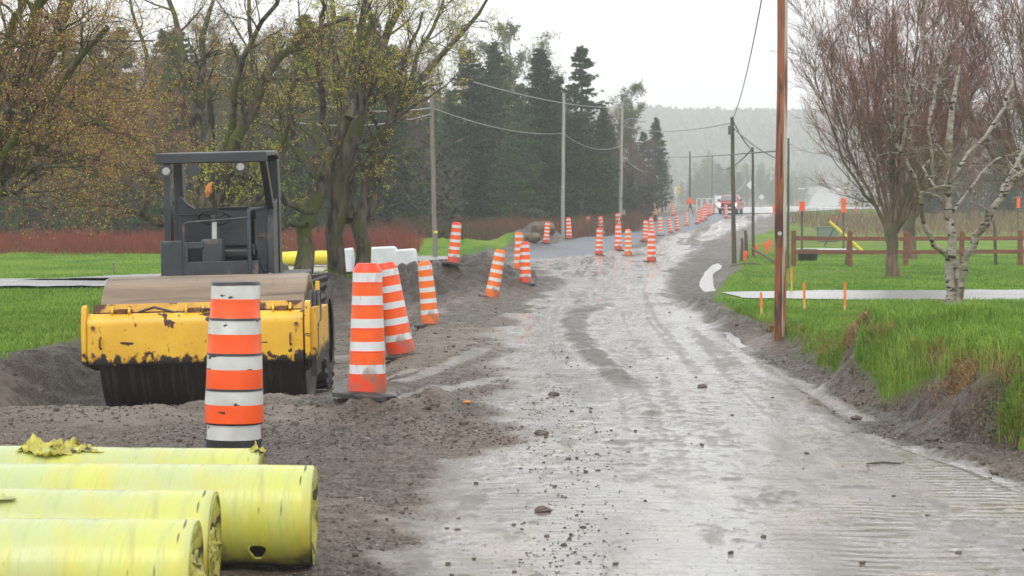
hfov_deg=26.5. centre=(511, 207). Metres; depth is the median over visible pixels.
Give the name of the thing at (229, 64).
woodland tree
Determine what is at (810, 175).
distant tree
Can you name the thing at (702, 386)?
mud clod
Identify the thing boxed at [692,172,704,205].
distant tree
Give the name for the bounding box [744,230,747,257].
post stub
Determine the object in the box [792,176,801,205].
distant tree
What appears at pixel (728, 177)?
distant tree
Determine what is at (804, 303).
survey stake
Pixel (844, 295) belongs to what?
survey stake
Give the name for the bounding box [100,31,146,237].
woodland tree
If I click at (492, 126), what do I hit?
overhead cable
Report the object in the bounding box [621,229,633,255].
traffic barrel
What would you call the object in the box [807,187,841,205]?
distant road
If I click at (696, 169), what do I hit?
distant tree
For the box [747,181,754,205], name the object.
road sign
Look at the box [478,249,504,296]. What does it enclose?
traffic barrel
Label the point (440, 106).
woodland tree
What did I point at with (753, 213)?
utility pole
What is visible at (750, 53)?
overhead cable
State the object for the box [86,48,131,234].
woodland tree
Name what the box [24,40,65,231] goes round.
woodland tree
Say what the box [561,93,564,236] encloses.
utility pole
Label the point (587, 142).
woodland tree
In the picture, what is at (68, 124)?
woodland tree
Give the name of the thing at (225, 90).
spruce tree
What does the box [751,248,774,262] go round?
fallen rail
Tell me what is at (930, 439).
mud clod
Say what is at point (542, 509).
mud clod
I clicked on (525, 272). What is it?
traffic barrel
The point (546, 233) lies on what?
traffic barrel
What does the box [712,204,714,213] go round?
traffic barrel
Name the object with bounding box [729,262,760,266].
rotten log
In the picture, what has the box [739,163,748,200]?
distant tree
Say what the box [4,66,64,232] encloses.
spruce tree
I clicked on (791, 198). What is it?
distant tree
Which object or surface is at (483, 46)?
woodland tree
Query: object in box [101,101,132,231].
woodland tree
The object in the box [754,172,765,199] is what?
distant tree
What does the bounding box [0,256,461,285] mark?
driveway
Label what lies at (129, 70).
woodland tree
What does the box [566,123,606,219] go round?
spruce tree
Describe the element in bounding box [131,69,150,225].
woodland tree
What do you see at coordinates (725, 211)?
traffic barrel
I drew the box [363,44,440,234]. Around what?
spruce tree
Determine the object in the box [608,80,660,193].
woodland tree
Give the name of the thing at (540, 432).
mud clod
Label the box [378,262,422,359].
traffic barrel
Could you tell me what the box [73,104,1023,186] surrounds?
hill woods
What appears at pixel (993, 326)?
grass
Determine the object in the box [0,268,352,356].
grass
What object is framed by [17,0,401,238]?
maple tree
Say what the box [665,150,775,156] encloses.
overhead cable
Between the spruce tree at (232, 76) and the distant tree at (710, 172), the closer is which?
the spruce tree at (232, 76)
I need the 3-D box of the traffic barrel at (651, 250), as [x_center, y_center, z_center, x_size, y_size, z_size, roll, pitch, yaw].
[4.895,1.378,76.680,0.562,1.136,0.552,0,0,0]
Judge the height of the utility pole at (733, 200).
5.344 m
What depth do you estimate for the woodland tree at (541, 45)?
177.89 m
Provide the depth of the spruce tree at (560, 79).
155.72 m
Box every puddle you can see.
[699,263,721,291]
[724,332,747,347]
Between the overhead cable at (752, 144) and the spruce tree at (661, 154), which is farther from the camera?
the spruce tree at (661, 154)
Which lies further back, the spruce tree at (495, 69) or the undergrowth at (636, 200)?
the undergrowth at (636, 200)
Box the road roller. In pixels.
[81,150,334,406]
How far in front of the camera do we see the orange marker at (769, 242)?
95.40 m
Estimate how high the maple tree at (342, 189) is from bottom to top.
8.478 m
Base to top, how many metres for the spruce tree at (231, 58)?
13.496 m
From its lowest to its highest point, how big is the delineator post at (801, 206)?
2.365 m
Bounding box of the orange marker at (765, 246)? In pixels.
[764,242,766,252]
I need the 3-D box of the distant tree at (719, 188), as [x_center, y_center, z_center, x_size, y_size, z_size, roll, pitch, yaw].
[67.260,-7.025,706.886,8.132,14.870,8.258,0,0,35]
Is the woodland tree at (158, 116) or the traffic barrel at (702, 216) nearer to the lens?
the woodland tree at (158, 116)
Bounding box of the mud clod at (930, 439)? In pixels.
[924,436,939,441]
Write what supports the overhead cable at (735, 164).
attached to the utility pole at (712, 181)
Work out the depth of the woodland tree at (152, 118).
119.08 m
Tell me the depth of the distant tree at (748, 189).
811.64 m
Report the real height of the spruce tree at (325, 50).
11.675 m
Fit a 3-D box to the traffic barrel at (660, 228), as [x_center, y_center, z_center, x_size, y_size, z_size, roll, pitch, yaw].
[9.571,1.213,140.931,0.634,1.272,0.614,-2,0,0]
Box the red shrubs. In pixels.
[0,220,427,254]
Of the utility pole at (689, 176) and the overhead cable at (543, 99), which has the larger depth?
the utility pole at (689, 176)
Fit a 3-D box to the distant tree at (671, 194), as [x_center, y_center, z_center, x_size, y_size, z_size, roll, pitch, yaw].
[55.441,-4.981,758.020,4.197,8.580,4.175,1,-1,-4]
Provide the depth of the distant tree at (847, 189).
775.91 m
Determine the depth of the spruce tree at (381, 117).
114.82 m
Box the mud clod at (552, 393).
[548,391,559,395]
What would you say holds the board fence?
on the lawn at (502, 241)
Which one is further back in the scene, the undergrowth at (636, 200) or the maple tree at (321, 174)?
the undergrowth at (636, 200)
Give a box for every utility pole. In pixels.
[429,61,437,256]
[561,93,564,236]
[619,101,645,219]
[689,152,690,207]
[711,156,712,205]
[728,117,735,263]
[746,168,747,205]
[751,147,754,256]
[774,0,787,340]
[787,138,789,268]
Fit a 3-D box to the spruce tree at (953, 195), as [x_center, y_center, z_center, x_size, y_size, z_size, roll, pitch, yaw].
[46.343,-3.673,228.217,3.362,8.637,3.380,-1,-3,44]
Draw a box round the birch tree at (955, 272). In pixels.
[855,16,1023,303]
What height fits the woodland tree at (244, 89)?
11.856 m
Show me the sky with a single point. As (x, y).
(694, 54)
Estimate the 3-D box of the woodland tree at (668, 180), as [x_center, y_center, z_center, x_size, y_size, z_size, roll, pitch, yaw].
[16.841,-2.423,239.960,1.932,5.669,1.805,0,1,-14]
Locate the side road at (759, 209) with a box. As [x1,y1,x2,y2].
[711,206,1022,212]
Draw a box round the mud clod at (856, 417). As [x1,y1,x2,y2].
[850,415,862,419]
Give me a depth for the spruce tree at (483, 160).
176.17 m
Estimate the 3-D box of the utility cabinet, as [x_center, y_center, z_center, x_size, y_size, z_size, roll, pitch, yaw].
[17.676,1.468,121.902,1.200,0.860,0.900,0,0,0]
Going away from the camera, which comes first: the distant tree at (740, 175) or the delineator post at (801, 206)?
the delineator post at (801, 206)
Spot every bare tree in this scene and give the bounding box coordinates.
[764,0,1018,276]
[838,0,1022,259]
[900,0,1023,197]
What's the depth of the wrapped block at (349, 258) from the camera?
61.55 m
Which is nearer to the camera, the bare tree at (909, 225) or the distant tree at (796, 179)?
the bare tree at (909, 225)
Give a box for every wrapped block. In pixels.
[344,248,354,271]
[371,246,397,264]
[396,248,417,265]
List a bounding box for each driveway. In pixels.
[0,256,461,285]
[723,289,1023,299]
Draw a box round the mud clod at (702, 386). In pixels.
[697,384,706,387]
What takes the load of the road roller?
on the dirt ground at (400, 463)
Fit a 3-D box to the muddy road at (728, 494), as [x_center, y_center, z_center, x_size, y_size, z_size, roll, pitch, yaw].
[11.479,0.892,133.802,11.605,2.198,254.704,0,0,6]
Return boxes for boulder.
[525,233,540,242]
[531,221,554,235]
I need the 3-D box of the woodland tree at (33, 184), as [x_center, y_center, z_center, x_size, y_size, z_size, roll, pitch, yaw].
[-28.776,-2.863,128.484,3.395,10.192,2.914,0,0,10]
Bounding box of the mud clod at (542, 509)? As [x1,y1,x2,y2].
[534,505,550,512]
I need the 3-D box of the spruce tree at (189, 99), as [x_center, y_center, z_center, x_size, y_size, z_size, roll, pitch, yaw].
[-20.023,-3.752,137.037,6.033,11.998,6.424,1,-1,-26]
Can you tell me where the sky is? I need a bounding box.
[0,0,1023,114]
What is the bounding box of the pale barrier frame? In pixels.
[696,198,712,210]
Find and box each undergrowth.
[0,127,470,243]
[458,175,658,222]
[845,165,1023,213]
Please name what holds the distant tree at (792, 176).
on the dirt ground at (400, 463)
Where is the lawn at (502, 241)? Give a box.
[0,205,1023,393]
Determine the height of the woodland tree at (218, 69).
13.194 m
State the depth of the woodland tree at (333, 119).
108.36 m
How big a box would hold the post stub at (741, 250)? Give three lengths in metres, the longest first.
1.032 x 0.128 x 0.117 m
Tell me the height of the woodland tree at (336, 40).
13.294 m
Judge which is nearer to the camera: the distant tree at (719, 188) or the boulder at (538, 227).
the boulder at (538, 227)
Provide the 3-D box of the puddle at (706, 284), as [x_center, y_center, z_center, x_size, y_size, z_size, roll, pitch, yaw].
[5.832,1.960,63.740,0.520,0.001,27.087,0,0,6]
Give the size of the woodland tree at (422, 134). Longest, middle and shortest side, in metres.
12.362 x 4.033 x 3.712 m
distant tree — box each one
[668,183,675,204]
[676,181,685,201]
[683,178,699,205]
[691,162,700,184]
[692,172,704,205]
[697,167,713,204]
[698,159,715,196]
[699,157,714,199]
[703,149,716,185]
[708,159,716,191]
[708,164,728,201]
[713,164,722,194]
[721,166,744,200]
[723,167,735,194]
[725,159,742,184]
[735,172,745,200]
[737,172,745,201]
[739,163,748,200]
[743,163,751,194]
[744,175,751,200]
[754,162,765,200]
[754,166,765,205]
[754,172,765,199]
[754,174,758,203]
[755,162,765,190]
[762,174,773,202]
[764,180,774,205]
[766,167,774,204]
[789,170,799,202]
[789,182,793,204]
[789,189,793,203]
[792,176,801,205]
[797,174,807,201]
[797,175,809,201]
[806,164,812,186]
[809,159,818,186]
[810,169,818,186]
[843,177,850,202]
[851,182,857,199]
[857,184,865,203]
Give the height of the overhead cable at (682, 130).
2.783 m
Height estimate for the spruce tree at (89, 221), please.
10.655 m
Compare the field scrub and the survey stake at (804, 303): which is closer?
the survey stake at (804, 303)
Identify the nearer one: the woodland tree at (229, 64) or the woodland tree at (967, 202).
the woodland tree at (229, 64)
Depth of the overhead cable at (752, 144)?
72.69 m
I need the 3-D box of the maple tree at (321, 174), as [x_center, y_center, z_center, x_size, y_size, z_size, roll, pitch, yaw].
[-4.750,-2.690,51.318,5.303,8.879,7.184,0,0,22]
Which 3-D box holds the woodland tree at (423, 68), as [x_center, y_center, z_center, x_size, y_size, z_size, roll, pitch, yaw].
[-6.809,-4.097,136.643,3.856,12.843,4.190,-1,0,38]
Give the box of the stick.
[866,461,900,463]
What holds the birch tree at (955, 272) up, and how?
on the lawn at (502, 241)
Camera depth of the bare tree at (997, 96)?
58.57 m
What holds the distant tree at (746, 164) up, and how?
on the dirt ground at (400, 463)
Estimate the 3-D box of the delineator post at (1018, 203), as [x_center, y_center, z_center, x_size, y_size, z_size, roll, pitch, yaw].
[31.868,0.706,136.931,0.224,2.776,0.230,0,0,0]
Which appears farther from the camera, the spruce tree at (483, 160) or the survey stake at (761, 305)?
the spruce tree at (483, 160)
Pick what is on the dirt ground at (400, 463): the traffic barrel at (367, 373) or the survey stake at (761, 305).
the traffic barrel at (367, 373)
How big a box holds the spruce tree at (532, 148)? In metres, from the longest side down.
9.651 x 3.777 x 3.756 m
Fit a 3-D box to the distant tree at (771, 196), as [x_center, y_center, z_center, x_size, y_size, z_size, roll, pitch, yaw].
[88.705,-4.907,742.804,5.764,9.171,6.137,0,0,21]
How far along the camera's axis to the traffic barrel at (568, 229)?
115.71 m
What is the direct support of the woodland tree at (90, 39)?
on the lawn at (502, 241)
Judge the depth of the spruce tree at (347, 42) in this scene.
127.60 m
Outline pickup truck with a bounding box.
[717,195,743,213]
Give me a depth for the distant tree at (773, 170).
767.91 m
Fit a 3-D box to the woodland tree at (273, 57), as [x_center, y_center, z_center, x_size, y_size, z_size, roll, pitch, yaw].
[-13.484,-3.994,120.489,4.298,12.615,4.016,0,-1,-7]
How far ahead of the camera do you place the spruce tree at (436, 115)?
199.68 m
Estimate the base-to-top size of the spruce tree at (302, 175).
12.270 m
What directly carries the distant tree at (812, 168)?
on the dirt ground at (400, 463)
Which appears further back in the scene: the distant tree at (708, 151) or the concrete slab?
the distant tree at (708, 151)
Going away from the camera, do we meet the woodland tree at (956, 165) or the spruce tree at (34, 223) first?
the spruce tree at (34, 223)
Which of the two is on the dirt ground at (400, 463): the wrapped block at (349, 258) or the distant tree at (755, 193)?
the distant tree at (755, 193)
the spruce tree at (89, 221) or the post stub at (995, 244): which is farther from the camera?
the spruce tree at (89, 221)
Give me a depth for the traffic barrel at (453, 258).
50.20 m
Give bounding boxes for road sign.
[677,185,679,209]
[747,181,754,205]
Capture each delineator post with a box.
[799,202,804,248]
[841,198,845,247]
[1017,197,1019,230]
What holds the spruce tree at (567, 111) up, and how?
on the lawn at (502, 241)
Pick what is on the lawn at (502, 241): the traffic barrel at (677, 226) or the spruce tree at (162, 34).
the spruce tree at (162, 34)
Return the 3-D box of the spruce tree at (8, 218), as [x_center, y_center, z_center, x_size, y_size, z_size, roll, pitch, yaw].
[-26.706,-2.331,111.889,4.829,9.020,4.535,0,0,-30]
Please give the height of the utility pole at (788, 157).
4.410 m
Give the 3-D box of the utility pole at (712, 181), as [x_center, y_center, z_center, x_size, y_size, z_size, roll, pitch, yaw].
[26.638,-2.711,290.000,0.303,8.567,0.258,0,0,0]
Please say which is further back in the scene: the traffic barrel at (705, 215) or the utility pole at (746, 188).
the utility pole at (746, 188)
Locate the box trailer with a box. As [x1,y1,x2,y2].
[714,196,721,205]
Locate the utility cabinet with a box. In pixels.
[816,226,838,241]
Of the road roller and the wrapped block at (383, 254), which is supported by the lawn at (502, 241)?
the wrapped block at (383, 254)
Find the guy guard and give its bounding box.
[829,221,862,249]
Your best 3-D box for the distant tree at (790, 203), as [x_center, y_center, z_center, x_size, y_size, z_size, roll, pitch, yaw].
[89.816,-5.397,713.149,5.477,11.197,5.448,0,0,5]
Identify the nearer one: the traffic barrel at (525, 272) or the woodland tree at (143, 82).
the traffic barrel at (525, 272)
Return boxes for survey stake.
[760,292,762,314]
[791,267,792,290]
[803,282,805,308]
[844,282,845,309]
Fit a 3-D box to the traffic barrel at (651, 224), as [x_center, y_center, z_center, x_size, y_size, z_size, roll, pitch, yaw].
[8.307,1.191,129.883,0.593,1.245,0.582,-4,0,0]
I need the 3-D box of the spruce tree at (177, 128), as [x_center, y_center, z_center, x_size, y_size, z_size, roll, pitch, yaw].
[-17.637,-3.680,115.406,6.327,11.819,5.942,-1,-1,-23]
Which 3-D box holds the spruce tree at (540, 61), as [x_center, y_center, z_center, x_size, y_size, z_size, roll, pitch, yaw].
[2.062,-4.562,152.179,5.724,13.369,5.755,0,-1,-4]
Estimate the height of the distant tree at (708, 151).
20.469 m
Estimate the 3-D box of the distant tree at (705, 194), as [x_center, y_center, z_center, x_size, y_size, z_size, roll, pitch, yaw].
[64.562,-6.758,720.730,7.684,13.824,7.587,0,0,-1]
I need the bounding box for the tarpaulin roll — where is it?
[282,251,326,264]
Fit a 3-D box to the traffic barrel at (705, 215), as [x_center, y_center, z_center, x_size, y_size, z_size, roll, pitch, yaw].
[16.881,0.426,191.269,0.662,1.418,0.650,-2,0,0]
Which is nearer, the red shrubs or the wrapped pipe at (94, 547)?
the wrapped pipe at (94, 547)
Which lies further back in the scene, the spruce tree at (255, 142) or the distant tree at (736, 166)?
the distant tree at (736, 166)
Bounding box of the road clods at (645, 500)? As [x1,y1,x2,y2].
[415,276,1023,575]
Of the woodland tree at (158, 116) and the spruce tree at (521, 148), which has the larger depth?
the spruce tree at (521, 148)
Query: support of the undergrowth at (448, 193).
on the lawn at (502, 241)
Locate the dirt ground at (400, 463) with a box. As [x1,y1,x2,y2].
[0,187,1023,575]
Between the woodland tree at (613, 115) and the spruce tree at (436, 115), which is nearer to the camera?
the woodland tree at (613, 115)
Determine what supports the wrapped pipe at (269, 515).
on the dirt ground at (400, 463)
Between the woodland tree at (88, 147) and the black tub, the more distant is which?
the woodland tree at (88, 147)
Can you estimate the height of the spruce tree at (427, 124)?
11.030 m
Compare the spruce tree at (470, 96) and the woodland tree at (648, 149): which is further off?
the woodland tree at (648, 149)
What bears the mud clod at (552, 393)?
on the muddy road at (728, 494)
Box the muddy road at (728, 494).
[397,206,1023,575]
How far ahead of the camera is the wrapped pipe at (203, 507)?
9.14 m
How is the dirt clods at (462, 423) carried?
on the dirt ground at (400, 463)
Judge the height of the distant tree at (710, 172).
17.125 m
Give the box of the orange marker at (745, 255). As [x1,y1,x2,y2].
[744,251,747,260]
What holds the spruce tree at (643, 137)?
on the dirt ground at (400, 463)
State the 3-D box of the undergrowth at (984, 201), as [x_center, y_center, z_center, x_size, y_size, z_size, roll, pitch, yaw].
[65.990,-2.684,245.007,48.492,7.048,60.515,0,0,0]
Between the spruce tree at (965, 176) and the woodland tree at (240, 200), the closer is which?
the woodland tree at (240, 200)
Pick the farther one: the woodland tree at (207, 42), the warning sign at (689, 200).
the warning sign at (689, 200)
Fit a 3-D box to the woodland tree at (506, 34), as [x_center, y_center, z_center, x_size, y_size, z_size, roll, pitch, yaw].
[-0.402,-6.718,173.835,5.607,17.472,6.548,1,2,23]
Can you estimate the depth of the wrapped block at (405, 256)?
61.55 m
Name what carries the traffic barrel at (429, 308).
on the dirt ground at (400, 463)
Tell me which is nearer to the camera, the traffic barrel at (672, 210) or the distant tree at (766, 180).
the traffic barrel at (672, 210)
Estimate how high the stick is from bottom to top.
0.018 m
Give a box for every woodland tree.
[13,116,40,232]
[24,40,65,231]
[49,115,75,234]
[56,62,93,233]
[67,61,113,232]
[71,24,104,140]
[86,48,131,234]
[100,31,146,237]
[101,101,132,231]
[128,47,153,226]
[128,67,172,232]
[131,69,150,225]
[137,43,194,166]
[140,50,167,230]
[144,93,188,208]
[181,7,263,168]
[188,27,226,102]
[189,32,232,151]
[217,52,239,105]
[219,44,263,196]
[227,100,256,206]
[236,23,289,145]
[237,22,292,198]
[239,65,282,202]
[292,75,330,236]
[312,96,346,206]
[324,12,355,97]
[389,31,446,221]
[389,104,425,239]
[396,41,441,163]
[416,34,457,168]
[427,21,487,176]
[471,36,527,223]
[482,17,536,224]
[512,30,559,221]
[550,61,572,173]
[584,112,611,219]
[596,97,626,189]
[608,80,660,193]
[609,85,639,190]
[611,138,624,210]
[616,120,643,187]
[629,153,649,209]
[635,135,660,214]
[651,141,671,211]
[660,161,672,209]
[933,130,970,176]
[953,119,980,203]
[954,105,978,219]
[963,110,996,215]
[969,101,990,210]
[981,119,1004,199]
[987,107,1008,193]
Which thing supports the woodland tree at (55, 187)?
on the lawn at (502, 241)
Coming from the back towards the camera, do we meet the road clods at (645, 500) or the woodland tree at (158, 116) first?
the woodland tree at (158, 116)
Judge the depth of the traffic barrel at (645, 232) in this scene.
120.44 m
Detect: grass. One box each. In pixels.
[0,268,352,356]
[731,296,1023,398]
[764,307,1021,410]
[976,347,1023,451]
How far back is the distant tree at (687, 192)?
711.04 m
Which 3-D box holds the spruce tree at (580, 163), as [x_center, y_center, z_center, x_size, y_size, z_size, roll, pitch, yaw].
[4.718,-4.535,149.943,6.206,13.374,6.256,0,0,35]
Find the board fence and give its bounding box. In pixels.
[791,230,1023,266]
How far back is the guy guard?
97.05 m
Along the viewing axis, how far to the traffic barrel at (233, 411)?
14.85 m
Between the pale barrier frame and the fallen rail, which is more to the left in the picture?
the pale barrier frame
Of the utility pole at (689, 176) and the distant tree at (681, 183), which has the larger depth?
the distant tree at (681, 183)
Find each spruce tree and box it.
[0,102,36,237]
[2,120,67,232]
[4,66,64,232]
[47,44,143,236]
[52,32,79,232]
[62,26,157,232]
[69,56,149,235]
[124,27,220,235]
[126,28,176,228]
[188,54,242,205]
[190,78,237,201]
[215,68,253,194]
[220,43,246,108]
[220,58,260,197]
[254,14,327,233]
[263,14,336,233]
[282,36,346,234]
[297,89,376,238]
[323,14,415,229]
[329,12,402,179]
[358,56,421,226]
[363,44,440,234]
[403,73,463,219]
[429,96,439,151]
[435,89,479,222]
[439,49,517,227]
[456,71,512,223]
[465,41,532,218]
[486,82,555,226]
[503,48,577,221]
[517,75,592,222]
[522,114,539,218]
[528,91,584,218]
[537,45,626,221]
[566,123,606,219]
[584,108,628,220]
[601,133,630,212]
[624,163,635,214]
[634,131,659,208]
[639,117,672,207]
[922,161,943,218]
[951,149,965,206]
[957,132,976,210]
[984,126,1023,215]
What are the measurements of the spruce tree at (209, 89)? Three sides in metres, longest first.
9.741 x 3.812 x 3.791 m
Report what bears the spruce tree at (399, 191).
on the lawn at (502, 241)
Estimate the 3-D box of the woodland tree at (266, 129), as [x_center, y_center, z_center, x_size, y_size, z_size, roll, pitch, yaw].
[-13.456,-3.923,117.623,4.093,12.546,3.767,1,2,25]
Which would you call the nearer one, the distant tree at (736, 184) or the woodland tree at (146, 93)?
the woodland tree at (146, 93)
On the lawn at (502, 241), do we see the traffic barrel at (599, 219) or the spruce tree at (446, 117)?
the spruce tree at (446, 117)
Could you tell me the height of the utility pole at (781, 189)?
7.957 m
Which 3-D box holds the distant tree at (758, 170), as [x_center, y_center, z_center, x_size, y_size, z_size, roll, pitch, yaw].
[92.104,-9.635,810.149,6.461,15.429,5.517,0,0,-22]
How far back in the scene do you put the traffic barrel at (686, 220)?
172.22 m
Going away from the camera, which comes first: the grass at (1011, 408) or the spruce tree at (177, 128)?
the grass at (1011, 408)
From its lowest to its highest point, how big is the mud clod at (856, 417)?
0.045 m
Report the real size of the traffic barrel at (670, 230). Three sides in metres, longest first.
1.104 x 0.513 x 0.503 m
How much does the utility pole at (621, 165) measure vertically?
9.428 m
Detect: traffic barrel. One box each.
[204,281,263,447]
[332,263,396,401]
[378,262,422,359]
[414,260,439,327]
[442,222,462,265]
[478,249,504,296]
[512,232,522,268]
[519,242,534,284]
[540,222,550,243]
[565,217,573,238]
[595,228,604,255]
[598,216,604,235]
[613,213,620,233]
[614,224,623,250]
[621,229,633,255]
[640,220,647,241]
[643,231,657,261]
[649,217,656,237]
[655,217,664,235]
[667,217,673,232]
[670,203,674,215]
[675,215,680,230]
[683,212,688,225]
[694,209,700,223]
[700,208,703,221]
[702,205,706,219]
[708,203,711,215]
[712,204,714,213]
[724,204,727,217]
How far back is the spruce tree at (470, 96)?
149.61 m
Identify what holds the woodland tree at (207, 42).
on the lawn at (502, 241)
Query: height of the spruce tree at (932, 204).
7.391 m
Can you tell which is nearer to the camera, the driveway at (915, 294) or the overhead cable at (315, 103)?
the driveway at (915, 294)
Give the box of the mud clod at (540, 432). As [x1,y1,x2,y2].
[534,430,548,435]
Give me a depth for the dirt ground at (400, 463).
18.07 m
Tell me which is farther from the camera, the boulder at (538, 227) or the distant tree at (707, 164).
the distant tree at (707, 164)
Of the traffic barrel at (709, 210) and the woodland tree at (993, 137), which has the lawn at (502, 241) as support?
the woodland tree at (993, 137)
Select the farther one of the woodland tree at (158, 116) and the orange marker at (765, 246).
the woodland tree at (158, 116)
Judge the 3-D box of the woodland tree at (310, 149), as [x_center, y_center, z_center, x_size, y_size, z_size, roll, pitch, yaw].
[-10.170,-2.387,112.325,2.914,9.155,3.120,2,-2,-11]
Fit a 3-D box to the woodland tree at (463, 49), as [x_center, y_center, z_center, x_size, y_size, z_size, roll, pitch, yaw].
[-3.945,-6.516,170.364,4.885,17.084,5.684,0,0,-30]
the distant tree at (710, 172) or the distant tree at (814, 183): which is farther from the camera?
the distant tree at (814, 183)
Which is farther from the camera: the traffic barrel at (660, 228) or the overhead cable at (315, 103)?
the traffic barrel at (660, 228)
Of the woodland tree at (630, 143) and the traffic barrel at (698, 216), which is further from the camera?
the woodland tree at (630, 143)
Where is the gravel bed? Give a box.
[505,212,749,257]
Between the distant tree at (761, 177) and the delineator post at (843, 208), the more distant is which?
the distant tree at (761, 177)
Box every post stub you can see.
[740,238,743,260]
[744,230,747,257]
[992,221,997,264]
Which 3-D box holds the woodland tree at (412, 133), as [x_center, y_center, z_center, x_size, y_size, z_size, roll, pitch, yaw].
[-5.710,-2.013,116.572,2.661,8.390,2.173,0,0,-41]
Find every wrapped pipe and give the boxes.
[0,433,265,464]
[0,463,317,566]
[0,488,221,575]
[0,518,205,575]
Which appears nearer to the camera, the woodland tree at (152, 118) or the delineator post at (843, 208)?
the delineator post at (843, 208)
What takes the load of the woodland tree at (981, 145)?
on the lawn at (502, 241)
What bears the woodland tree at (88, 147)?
on the lawn at (502, 241)
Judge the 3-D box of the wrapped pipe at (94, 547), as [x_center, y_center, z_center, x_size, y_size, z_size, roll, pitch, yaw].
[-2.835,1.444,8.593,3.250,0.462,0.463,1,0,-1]
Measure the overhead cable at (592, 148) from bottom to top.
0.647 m
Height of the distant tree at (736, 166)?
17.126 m
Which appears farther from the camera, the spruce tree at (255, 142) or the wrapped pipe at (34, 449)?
the spruce tree at (255, 142)
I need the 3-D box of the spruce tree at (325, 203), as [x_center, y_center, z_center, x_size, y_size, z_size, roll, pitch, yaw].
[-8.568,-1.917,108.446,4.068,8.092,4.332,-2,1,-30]
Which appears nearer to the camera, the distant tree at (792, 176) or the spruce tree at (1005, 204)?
the spruce tree at (1005, 204)
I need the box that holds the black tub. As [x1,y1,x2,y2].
[797,249,817,260]
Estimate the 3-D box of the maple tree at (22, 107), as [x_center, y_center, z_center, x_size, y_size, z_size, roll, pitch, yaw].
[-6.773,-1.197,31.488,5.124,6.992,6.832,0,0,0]
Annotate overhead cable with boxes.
[192,61,430,111]
[268,114,430,125]
[434,108,561,133]
[473,81,621,107]
[565,134,620,149]
[623,123,729,131]
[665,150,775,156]
[711,150,750,169]
[732,0,761,118]
[733,128,774,157]
[734,122,752,150]
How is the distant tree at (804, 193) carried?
on the dirt ground at (400, 463)
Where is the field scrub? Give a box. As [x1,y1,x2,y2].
[786,205,1023,236]
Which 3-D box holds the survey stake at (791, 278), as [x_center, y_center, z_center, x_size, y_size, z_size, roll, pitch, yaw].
[6.322,1.712,49.192,0.040,0.735,0.021,0,0,0]
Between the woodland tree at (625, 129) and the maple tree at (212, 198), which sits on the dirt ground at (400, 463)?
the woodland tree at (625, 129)
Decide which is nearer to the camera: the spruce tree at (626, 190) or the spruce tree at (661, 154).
the spruce tree at (626, 190)
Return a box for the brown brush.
[343,208,648,245]
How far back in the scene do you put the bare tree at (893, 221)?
59.89 m
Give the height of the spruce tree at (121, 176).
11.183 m
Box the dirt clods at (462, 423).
[0,253,1023,575]
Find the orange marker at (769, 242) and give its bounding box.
[768,239,771,250]
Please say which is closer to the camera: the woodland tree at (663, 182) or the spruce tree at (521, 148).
the spruce tree at (521, 148)
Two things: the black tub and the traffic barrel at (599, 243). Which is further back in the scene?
the traffic barrel at (599, 243)
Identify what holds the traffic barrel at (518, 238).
on the dirt ground at (400, 463)
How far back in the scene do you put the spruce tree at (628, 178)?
189.67 m
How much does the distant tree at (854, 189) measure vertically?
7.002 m
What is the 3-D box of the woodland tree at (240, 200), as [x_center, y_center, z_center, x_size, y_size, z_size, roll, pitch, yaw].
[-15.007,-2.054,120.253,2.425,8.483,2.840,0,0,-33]
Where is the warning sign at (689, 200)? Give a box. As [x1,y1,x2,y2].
[686,197,696,216]
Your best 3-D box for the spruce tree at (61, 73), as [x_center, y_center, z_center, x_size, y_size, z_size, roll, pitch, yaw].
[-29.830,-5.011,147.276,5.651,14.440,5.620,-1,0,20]
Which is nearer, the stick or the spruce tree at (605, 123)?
the stick
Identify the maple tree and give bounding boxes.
[0,0,215,244]
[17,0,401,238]
[185,0,436,272]
[249,0,506,276]
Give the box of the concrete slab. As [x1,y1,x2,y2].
[796,248,855,249]
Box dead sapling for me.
[824,214,841,245]
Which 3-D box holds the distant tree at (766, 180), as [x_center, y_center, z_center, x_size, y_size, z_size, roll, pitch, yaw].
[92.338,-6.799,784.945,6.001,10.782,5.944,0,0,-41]
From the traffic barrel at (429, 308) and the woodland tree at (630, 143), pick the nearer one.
the traffic barrel at (429, 308)
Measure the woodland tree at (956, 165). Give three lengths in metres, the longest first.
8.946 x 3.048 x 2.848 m
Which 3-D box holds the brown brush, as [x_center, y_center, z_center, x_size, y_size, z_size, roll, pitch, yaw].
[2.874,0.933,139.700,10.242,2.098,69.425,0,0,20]

